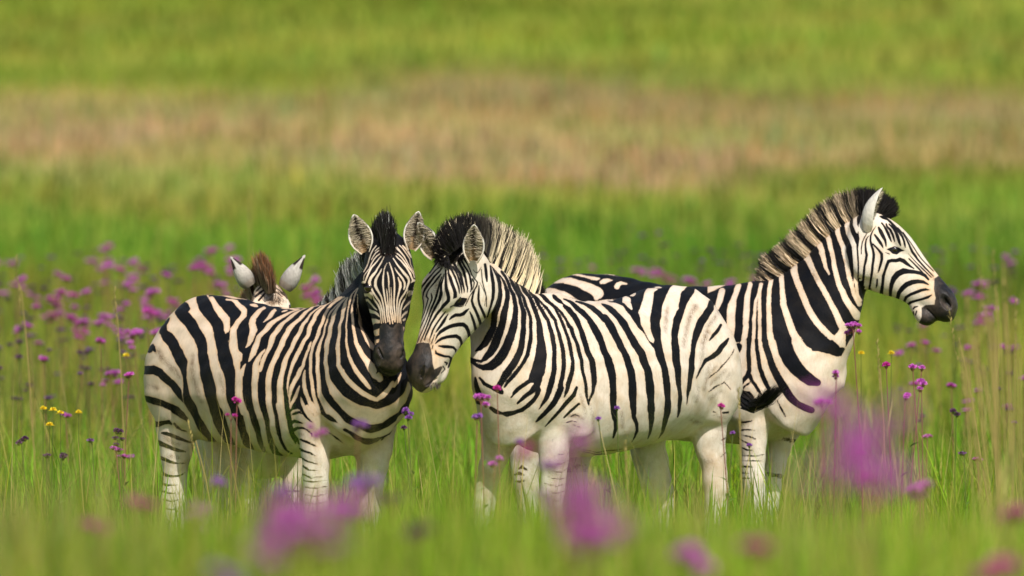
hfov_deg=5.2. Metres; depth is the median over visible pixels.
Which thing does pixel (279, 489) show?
pompom flower
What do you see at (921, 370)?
pompom flower
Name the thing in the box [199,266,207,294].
drift flower
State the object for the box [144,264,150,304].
drift flower
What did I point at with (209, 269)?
drift flower
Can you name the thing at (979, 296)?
drift flower
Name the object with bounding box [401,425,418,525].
pompom flower
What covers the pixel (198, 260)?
drift flower
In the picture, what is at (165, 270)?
drift flower
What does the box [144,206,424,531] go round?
zebra
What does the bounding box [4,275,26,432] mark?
drift flower
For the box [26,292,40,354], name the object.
drift flower
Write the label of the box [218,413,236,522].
pompom flower
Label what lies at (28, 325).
drift flower
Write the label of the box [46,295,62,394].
drift flower
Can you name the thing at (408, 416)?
pompom flower
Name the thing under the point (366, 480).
pompom flower
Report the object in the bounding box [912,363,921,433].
drift flower
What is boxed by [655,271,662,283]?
drift flower
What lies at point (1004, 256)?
drift flower
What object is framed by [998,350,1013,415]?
drift flower
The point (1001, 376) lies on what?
dry grass stalk
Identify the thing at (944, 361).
drift flower
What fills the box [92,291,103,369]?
drift flower
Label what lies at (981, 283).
dry grass stalk
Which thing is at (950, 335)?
drift flower
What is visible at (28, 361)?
dry grass stalk
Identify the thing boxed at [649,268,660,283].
drift flower
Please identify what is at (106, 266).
drift flower
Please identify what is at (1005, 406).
drift flower
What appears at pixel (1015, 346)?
dry grass stalk
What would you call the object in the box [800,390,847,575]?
pompom flower
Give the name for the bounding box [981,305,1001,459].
drift flower
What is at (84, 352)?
drift flower
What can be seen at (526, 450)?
pompom flower
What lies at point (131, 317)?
drift flower
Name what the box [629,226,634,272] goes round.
drift flower
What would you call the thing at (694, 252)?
drift flower
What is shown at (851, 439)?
pompom flower
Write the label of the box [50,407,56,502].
yellow daisy
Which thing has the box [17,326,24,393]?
drift flower
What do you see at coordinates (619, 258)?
drift flower
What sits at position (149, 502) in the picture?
pompom flower
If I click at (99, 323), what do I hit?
drift flower
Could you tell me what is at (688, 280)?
drift flower
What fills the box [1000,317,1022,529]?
dry grass stalk
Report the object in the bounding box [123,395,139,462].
drift flower
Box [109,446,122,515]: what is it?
drift flower
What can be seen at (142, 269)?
drift flower
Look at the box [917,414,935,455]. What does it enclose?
drift flower
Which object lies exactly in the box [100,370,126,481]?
drift flower
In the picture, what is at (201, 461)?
dry grass stalk
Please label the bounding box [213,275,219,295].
drift flower
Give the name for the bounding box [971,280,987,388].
drift flower
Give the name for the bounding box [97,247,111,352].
drift flower
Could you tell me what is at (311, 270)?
drift flower
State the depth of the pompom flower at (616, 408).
44.20 m
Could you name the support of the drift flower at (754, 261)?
on the ground at (908, 54)
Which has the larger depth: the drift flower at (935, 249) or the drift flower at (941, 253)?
the drift flower at (935, 249)
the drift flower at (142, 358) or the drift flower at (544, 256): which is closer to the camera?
the drift flower at (142, 358)
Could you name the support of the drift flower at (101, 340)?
on the ground at (908, 54)
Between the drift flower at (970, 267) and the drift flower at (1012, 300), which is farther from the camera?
the drift flower at (970, 267)
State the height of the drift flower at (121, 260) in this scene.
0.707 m
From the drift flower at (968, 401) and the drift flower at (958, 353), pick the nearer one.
the drift flower at (968, 401)
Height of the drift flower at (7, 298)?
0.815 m
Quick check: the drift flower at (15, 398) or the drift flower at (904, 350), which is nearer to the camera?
the drift flower at (15, 398)
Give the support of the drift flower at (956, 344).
on the ground at (908, 54)
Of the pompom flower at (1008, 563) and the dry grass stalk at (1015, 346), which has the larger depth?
the dry grass stalk at (1015, 346)
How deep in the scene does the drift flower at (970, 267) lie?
63.12 m
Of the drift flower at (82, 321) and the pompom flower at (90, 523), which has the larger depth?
the drift flower at (82, 321)
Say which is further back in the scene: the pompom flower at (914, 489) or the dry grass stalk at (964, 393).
the dry grass stalk at (964, 393)
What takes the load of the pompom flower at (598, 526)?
on the ground at (908, 54)
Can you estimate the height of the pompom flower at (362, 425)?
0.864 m
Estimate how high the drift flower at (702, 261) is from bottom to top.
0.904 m
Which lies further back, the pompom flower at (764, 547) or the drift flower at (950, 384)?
the drift flower at (950, 384)
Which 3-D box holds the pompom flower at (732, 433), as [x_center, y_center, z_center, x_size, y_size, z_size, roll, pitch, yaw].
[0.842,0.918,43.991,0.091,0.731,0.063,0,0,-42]
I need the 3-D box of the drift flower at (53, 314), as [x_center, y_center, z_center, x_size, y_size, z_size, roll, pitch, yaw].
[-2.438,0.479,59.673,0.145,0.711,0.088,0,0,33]
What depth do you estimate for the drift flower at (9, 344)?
55.54 m
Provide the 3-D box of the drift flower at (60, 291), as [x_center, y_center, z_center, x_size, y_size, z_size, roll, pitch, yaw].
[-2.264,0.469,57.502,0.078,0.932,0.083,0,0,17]
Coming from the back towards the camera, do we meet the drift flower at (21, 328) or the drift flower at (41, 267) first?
the drift flower at (41, 267)
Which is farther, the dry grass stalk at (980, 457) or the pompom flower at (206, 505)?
the dry grass stalk at (980, 457)
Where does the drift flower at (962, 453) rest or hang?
on the ground at (908, 54)
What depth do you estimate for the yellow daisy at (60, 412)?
46.21 m
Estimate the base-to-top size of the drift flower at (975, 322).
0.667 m
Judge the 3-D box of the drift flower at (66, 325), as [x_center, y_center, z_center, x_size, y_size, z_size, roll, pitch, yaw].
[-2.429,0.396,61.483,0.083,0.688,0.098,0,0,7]
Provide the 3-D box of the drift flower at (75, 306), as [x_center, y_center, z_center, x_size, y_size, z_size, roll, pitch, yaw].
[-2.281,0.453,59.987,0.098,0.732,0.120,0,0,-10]
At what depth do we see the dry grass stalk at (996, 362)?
39.01 m
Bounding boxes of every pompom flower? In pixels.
[15,435,28,543]
[59,452,67,511]
[80,518,114,572]
[113,427,126,524]
[128,494,153,575]
[184,501,212,533]
[206,563,241,575]
[210,475,226,512]
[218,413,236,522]
[229,397,241,515]
[249,493,318,575]
[266,513,346,575]
[268,484,289,542]
[306,423,326,531]
[321,493,372,575]
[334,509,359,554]
[346,474,382,567]
[352,420,368,492]
[377,491,400,567]
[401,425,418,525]
[402,407,413,513]
[404,522,434,575]
[471,413,488,514]
[473,393,490,513]
[488,455,502,504]
[493,385,500,512]
[512,438,523,512]
[512,443,540,574]
[535,427,589,575]
[535,489,552,544]
[539,460,557,528]
[548,480,611,575]
[562,515,610,575]
[565,515,632,575]
[595,416,610,519]
[614,406,623,503]
[672,542,715,575]
[717,403,732,540]
[725,431,734,519]
[739,538,772,575]
[746,443,753,522]
[798,441,870,575]
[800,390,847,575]
[814,397,829,533]
[832,369,838,520]
[835,404,914,575]
[844,321,862,532]
[854,479,885,575]
[858,465,913,575]
[882,361,898,535]
[894,365,925,526]
[900,392,910,522]
[905,480,930,551]
[908,363,920,516]
[917,378,927,520]
[944,408,969,519]
[972,555,1019,575]
[999,504,1023,561]
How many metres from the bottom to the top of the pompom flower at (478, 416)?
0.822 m
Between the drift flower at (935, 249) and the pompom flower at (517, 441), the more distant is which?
the drift flower at (935, 249)
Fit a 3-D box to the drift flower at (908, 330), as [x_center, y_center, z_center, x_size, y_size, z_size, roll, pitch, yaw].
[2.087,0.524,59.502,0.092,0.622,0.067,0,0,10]
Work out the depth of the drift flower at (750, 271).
64.79 m
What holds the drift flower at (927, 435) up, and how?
on the ground at (908, 54)
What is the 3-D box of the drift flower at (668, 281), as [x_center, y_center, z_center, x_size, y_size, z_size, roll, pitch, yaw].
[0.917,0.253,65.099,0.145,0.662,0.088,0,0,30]
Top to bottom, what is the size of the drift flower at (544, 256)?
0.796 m
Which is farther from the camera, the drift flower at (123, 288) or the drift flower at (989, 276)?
the drift flower at (989, 276)
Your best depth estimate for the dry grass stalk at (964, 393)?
41.01 m
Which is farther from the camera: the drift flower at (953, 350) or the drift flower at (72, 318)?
the drift flower at (953, 350)
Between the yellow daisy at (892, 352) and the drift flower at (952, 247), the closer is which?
the yellow daisy at (892, 352)
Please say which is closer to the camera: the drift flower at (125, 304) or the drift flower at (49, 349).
the drift flower at (49, 349)
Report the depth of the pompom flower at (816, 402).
40.03 m
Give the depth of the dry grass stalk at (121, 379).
49.01 m
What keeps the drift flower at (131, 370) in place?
on the ground at (908, 54)
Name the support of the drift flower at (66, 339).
on the ground at (908, 54)
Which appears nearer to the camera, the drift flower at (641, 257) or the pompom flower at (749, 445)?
the pompom flower at (749, 445)
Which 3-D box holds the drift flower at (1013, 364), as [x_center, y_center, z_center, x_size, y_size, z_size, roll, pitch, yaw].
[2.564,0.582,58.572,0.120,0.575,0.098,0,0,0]
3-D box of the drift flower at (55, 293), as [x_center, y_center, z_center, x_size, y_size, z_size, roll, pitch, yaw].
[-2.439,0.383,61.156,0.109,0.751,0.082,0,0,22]
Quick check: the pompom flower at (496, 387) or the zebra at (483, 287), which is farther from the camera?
the zebra at (483, 287)
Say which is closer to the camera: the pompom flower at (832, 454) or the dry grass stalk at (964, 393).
the pompom flower at (832, 454)
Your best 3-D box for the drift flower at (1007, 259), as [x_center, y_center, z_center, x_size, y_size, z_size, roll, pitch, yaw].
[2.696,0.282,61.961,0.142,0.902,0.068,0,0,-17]
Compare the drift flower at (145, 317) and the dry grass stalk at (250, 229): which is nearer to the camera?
the drift flower at (145, 317)
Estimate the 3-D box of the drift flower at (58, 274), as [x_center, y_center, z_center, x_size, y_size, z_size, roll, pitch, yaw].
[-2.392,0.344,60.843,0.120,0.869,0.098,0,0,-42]
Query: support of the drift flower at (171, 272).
on the ground at (908, 54)
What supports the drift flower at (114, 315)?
on the ground at (908, 54)
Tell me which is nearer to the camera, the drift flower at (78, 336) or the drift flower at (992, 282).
the drift flower at (78, 336)
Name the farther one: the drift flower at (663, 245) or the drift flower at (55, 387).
the drift flower at (663, 245)
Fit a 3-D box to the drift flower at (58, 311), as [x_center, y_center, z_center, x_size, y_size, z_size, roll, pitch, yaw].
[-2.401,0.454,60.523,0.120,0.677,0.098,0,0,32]
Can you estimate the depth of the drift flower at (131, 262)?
61.65 m
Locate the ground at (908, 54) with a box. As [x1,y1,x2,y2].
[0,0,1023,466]
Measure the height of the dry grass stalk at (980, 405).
1.304 m
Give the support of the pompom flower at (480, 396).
on the ground at (908, 54)
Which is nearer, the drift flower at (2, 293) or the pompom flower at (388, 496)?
the pompom flower at (388, 496)
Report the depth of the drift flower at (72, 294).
59.31 m
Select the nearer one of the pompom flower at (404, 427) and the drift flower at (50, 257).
the pompom flower at (404, 427)
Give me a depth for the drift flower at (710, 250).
62.12 m
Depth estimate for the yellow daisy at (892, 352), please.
48.00 m
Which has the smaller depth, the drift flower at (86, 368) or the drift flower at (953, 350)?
the drift flower at (86, 368)
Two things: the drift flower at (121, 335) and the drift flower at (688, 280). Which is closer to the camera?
the drift flower at (121, 335)
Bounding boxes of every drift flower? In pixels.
[0,273,5,358]
[0,291,8,376]
[2,297,10,428]
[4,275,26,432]
[5,260,15,349]
[6,261,19,351]
[7,342,13,453]
[10,283,25,367]
[11,397,22,457]
[13,326,28,433]
[14,354,22,478]
[15,256,23,321]
[15,339,23,447]
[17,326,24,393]
[21,312,27,428]
[22,322,34,435]
[23,383,33,459]
[24,284,35,341]
[24,334,35,442]
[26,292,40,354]
[26,317,45,406]
[26,334,40,413]
[32,304,39,405]
[34,341,42,415]
[35,266,45,388]
[35,307,41,384]
[37,255,54,374]
[39,355,47,462]
[40,312,60,416]
[41,286,48,412]
[43,280,54,354]
[43,453,49,534]
[44,359,57,452]
[44,396,52,461]
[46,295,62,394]
[46,348,54,469]
[50,373,60,420]
[51,292,62,370]
[51,328,65,456]
[54,271,67,399]
[55,310,64,401]
[56,289,66,415]
[58,338,68,430]
[60,298,69,377]
[60,412,71,483]
[61,275,70,399]
[65,314,83,421]
[65,318,73,423]
[67,277,75,347]
[67,292,79,388]
[67,372,82,471]
[70,305,83,396]
[72,252,83,369]
[72,327,89,419]
[73,288,90,404]
[77,350,100,452]
[78,319,89,413]
[79,306,89,429]
[79,366,90,447]
[82,316,97,392]
[83,259,100,345]
[83,382,94,465]
[85,347,98,438]
[87,438,97,510]
[91,250,98,358]
[91,283,102,379]
[91,319,105,430]
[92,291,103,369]
[95,337,104,478]
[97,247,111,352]
[97,313,115,400]
[98,263,112,381]
[99,367,110,472]
[100,280,114,371]
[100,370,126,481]
[103,258,114,355]
[103,338,107,454]
[104,243,113,348]
[108,379,122,450]
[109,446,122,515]
[112,301,124,380]
[112,436,124,492]
[113,314,125,406]
[113,330,132,440]
[114,266,124,352]
[114,283,128,337]
[115,326,122,408]
[115,338,128,462]
[115,340,130,409]
[116,301,129,421]
[117,454,127,494]
[118,317,124,420]
[119,259,134,352]
[121,271,126,338]
[121,286,128,367]
[121,350,134,453]
[123,371,133,503]
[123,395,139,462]
[124,258,137,370]
[124,281,137,388]
[124,328,148,473]
[126,273,146,386]
[126,280,134,387]
[126,340,136,420]
[128,353,136,459]
[131,356,145,445]
[133,285,142,371]
[134,329,146,417]
[135,264,148,364]
[135,297,148,376]
[138,314,152,415]
[138,335,146,431]
[140,288,160,338]
[141,285,150,353]
[142,305,160,336]
[142,308,154,426]
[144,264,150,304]
[145,276,154,354]
[149,328,159,443]
[152,309,168,441]
[154,276,163,328]
[160,268,169,315]
[162,271,171,314]
[166,298,178,309]
[167,271,175,315]
[173,279,182,304]
[188,265,199,297]
[191,258,203,295]
[199,262,214,291]
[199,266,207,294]
[205,249,213,294]
[206,247,217,294]
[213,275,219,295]
[214,281,230,295]
[224,245,232,277]
[225,257,240,296]
[300,284,319,305]
[301,294,308,307]
[308,268,317,306]
[309,276,319,305]
[312,298,322,305]
[539,255,546,285]
[582,258,591,272]
[614,250,626,275]
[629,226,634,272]
[631,268,645,279]
[637,234,645,279]
[637,255,644,280]
[646,261,655,281]
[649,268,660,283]
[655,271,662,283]
[656,231,664,281]
[660,243,669,276]
[660,275,677,284]
[674,254,679,285]
[682,277,696,285]
[691,249,696,271]
[696,266,705,285]
[699,259,704,277]
[701,281,711,286]
[706,248,715,283]
[715,261,722,285]
[724,279,735,284]
[745,265,757,281]
[749,253,759,279]
[888,350,902,407]
[893,325,902,397]
[898,348,907,404]
[902,319,916,403]
[905,329,912,390]
[906,342,915,445]
[909,381,918,484]
[912,348,917,400]
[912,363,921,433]
[916,321,923,395]
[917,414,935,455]
[919,324,925,411]
[921,340,929,433]
[923,434,932,477]
[927,260,944,387]
[928,247,939,379]
[932,348,940,431]
[934,271,939,376]
[939,251,948,390]
[942,287,954,390]
[942,335,946,411]
[944,290,958,431]
[946,382,956,496]
[947,246,956,362]
[947,343,958,425]
[948,289,961,399]
[955,326,964,390]
[956,289,973,380]
[958,265,973,383]
[958,451,969,520]
[961,399,969,437]
[962,408,970,461]
[964,345,972,442]
[970,247,983,341]
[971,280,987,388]
[971,320,980,401]
[976,294,985,396]
[976,315,993,406]
[978,368,989,408]
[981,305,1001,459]
[982,280,999,444]
[986,250,993,334]
[989,266,997,360]
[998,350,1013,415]
[999,344,1007,436]
[999,408,1013,472]
[1000,254,1009,368]
[1001,257,1012,367]
[1002,260,1015,320]
[1004,404,1007,451]
[1006,269,1015,353]
[1006,371,1013,430]
[1009,298,1018,411]
[1009,345,1019,388]
[1012,250,1023,366]
[1012,420,1022,498]
[1020,376,1023,436]
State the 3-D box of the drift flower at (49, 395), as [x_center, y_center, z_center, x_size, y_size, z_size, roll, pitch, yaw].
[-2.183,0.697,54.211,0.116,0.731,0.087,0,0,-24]
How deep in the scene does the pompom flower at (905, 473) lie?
21.01 m
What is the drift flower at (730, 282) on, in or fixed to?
on the ground at (908, 54)
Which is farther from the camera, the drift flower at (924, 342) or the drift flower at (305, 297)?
the drift flower at (305, 297)
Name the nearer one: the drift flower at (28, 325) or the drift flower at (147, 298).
the drift flower at (28, 325)
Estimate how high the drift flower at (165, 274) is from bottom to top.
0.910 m
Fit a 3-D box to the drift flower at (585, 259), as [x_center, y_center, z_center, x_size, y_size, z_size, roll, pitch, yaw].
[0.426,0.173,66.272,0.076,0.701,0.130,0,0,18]
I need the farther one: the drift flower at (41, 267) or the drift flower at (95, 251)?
the drift flower at (95, 251)
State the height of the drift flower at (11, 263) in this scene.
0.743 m
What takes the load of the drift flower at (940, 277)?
on the ground at (908, 54)
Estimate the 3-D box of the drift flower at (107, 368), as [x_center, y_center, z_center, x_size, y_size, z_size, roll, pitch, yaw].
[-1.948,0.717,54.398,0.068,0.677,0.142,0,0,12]
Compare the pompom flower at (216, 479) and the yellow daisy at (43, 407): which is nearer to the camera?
the pompom flower at (216, 479)
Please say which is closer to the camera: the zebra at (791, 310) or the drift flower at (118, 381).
the zebra at (791, 310)
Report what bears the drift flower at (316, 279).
on the ground at (908, 54)
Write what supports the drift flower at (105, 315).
on the ground at (908, 54)
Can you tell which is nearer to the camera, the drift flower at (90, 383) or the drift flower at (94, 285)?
the drift flower at (90, 383)
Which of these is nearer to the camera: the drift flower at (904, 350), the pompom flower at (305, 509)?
the pompom flower at (305, 509)
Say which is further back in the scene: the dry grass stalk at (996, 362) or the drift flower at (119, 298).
the drift flower at (119, 298)
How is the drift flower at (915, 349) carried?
on the ground at (908, 54)
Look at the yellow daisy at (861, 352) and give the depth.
48.41 m
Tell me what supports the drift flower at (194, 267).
on the ground at (908, 54)
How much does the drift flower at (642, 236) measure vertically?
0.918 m
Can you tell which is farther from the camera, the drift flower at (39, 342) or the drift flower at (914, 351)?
the drift flower at (914, 351)
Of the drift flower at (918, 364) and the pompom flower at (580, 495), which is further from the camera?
the drift flower at (918, 364)
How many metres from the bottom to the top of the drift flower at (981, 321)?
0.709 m
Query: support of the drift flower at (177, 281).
on the ground at (908, 54)
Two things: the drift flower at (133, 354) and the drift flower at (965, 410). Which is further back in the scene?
the drift flower at (133, 354)
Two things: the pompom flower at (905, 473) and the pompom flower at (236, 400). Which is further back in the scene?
the pompom flower at (236, 400)
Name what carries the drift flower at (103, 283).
on the ground at (908, 54)
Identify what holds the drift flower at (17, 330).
on the ground at (908, 54)
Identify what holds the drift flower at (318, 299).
on the ground at (908, 54)
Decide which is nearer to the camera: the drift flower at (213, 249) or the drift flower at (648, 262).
the drift flower at (213, 249)
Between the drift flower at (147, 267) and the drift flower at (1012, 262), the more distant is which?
the drift flower at (147, 267)
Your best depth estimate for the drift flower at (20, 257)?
63.46 m
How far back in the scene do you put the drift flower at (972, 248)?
66.09 m
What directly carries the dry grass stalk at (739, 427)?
on the ground at (908, 54)
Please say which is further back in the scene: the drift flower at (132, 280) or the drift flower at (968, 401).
the drift flower at (132, 280)
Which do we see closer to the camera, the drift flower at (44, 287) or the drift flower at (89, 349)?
the drift flower at (89, 349)
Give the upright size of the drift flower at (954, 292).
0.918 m
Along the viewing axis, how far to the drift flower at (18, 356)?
52.57 m
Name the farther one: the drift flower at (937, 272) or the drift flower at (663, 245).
the drift flower at (663, 245)
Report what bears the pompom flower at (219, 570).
on the ground at (908, 54)
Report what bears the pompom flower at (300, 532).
on the ground at (908, 54)
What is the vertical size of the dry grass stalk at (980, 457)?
1.230 m
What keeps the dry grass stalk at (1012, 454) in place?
on the ground at (908, 54)
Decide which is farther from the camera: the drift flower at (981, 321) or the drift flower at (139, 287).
the drift flower at (139, 287)
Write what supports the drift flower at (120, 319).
on the ground at (908, 54)
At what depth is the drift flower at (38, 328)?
60.53 m
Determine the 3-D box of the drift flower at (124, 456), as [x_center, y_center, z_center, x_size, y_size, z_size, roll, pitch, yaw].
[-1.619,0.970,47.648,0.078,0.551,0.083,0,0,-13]
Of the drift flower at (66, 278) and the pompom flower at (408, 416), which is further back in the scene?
the drift flower at (66, 278)
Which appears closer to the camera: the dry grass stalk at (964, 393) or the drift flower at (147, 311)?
the dry grass stalk at (964, 393)
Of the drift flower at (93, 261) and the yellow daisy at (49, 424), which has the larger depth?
the drift flower at (93, 261)
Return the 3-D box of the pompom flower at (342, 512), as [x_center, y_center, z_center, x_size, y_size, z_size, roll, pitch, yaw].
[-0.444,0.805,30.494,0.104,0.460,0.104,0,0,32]
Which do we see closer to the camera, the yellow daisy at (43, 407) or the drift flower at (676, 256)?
the yellow daisy at (43, 407)
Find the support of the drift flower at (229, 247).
on the ground at (908, 54)
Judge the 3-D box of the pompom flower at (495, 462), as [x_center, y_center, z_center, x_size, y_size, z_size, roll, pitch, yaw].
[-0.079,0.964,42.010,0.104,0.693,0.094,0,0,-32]
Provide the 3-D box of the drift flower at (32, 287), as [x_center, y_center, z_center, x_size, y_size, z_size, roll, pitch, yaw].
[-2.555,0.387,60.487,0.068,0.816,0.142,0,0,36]
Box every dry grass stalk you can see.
[13,253,58,475]
[113,286,153,499]
[187,419,237,521]
[248,186,250,269]
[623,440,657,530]
[727,387,754,521]
[865,339,892,534]
[946,307,999,528]
[956,317,1022,555]
[958,340,983,534]
[965,296,1008,530]
[969,329,1008,530]
[972,258,1015,520]
[978,264,1017,525]
[986,276,1004,542]
[992,248,1017,532]
[994,288,1023,554]
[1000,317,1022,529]
[1013,297,1021,484]
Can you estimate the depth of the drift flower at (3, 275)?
64.45 m
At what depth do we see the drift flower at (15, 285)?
62.66 m
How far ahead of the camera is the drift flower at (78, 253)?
66.78 m
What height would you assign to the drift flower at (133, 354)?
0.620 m
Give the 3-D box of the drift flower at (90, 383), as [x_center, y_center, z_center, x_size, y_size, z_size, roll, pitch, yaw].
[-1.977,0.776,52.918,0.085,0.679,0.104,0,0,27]
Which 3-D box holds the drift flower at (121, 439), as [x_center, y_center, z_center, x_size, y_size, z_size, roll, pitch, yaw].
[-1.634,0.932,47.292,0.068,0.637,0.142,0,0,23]
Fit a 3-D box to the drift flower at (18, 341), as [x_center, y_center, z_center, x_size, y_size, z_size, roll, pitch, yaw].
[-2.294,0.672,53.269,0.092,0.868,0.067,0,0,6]
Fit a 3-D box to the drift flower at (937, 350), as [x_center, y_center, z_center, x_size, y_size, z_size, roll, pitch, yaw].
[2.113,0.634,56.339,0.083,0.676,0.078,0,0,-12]
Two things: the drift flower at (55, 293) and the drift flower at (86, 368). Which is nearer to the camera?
the drift flower at (86, 368)
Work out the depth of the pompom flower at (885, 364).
44.97 m
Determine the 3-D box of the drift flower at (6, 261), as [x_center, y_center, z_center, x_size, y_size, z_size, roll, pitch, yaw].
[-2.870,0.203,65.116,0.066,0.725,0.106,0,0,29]
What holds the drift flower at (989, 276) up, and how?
on the ground at (908, 54)
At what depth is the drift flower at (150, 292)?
57.70 m
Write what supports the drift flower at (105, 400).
on the ground at (908, 54)
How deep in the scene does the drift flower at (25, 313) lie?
57.19 m
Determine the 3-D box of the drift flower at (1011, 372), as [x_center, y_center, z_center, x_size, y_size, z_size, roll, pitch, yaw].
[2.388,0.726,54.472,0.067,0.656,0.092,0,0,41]
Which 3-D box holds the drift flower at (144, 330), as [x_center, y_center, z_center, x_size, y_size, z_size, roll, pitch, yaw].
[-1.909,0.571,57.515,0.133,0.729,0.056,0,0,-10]
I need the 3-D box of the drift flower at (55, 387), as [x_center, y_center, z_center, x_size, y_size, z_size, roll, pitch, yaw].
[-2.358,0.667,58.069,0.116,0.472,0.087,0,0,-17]
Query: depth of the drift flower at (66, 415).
50.12 m
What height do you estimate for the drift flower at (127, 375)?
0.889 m
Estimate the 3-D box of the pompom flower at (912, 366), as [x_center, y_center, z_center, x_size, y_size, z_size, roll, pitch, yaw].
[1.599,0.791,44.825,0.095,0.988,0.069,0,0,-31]
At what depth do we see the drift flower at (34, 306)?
59.02 m
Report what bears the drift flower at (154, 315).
on the ground at (908, 54)
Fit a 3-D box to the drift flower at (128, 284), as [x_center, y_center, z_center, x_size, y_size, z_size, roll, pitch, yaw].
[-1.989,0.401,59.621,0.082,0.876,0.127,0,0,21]
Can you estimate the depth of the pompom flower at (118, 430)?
46.02 m
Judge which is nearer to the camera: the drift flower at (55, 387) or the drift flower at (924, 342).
the drift flower at (924, 342)
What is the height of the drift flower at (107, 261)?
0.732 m
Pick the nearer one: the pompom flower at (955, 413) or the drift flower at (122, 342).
the pompom flower at (955, 413)
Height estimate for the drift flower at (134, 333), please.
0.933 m
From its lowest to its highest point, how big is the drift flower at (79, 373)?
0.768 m
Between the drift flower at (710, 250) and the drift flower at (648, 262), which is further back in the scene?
the drift flower at (648, 262)
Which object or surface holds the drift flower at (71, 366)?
on the ground at (908, 54)
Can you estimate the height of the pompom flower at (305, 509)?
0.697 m
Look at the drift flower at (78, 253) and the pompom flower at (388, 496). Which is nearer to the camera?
the pompom flower at (388, 496)
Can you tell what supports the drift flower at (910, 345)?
on the ground at (908, 54)
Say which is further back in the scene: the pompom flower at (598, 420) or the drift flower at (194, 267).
the drift flower at (194, 267)
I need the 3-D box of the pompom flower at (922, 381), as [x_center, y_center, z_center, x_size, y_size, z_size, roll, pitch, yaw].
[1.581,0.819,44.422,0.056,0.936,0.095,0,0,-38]
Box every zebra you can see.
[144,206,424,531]
[195,248,304,515]
[406,211,788,542]
[508,184,957,527]
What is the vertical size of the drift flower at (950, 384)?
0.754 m
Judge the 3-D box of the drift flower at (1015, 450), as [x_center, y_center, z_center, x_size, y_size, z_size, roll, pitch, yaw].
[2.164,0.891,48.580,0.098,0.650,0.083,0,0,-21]
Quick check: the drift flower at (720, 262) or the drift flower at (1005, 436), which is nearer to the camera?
the drift flower at (1005, 436)
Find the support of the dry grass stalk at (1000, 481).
on the ground at (908, 54)
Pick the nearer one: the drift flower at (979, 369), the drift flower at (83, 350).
the drift flower at (979, 369)
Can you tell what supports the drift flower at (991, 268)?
on the ground at (908, 54)
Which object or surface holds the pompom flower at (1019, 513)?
on the ground at (908, 54)
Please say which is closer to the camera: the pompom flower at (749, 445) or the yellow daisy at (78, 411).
the pompom flower at (749, 445)
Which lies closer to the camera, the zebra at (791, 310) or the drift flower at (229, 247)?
the zebra at (791, 310)
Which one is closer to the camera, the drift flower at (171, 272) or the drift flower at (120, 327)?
the drift flower at (120, 327)
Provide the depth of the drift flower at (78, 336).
57.88 m
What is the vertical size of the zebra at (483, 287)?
1.628 m
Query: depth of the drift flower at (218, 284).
60.27 m
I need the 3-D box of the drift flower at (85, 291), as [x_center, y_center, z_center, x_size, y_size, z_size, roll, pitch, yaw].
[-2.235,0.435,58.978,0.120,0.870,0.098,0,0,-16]
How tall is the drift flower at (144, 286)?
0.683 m
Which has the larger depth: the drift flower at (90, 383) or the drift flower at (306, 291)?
the drift flower at (306, 291)
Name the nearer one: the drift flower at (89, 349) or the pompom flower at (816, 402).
the pompom flower at (816, 402)
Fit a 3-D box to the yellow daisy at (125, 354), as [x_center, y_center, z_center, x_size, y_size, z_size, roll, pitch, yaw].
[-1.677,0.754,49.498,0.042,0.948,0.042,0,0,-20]
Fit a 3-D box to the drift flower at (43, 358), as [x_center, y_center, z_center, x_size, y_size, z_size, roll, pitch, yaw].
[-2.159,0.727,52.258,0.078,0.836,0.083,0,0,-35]
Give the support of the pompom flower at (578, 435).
on the ground at (908, 54)
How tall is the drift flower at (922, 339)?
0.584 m
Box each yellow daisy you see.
[40,405,46,464]
[46,422,52,528]
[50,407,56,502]
[55,410,64,514]
[76,410,81,511]
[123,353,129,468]
[858,351,863,422]
[888,351,894,473]
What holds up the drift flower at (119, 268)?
on the ground at (908, 54)
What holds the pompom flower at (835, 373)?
on the ground at (908, 54)
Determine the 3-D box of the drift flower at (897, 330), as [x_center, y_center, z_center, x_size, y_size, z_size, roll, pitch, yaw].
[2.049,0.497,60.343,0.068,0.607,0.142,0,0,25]
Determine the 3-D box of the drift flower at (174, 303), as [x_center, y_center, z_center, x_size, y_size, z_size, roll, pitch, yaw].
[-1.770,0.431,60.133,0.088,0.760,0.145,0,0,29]
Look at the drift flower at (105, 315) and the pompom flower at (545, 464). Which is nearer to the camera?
the pompom flower at (545, 464)
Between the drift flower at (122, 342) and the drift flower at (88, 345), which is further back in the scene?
the drift flower at (88, 345)
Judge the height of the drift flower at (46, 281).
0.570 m
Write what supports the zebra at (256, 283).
on the ground at (908, 54)
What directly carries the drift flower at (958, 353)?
on the ground at (908, 54)
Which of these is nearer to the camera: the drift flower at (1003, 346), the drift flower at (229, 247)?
the drift flower at (1003, 346)
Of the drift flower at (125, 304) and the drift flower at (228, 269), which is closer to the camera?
the drift flower at (125, 304)
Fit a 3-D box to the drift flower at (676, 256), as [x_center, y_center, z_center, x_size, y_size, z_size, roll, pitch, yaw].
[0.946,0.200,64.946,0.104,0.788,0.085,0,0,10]
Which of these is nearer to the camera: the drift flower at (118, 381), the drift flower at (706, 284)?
the drift flower at (118, 381)
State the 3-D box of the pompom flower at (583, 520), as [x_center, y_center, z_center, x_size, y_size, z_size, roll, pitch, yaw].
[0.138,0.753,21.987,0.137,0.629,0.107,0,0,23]
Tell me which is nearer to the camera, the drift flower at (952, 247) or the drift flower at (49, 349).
the drift flower at (49, 349)
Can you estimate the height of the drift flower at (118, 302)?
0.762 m

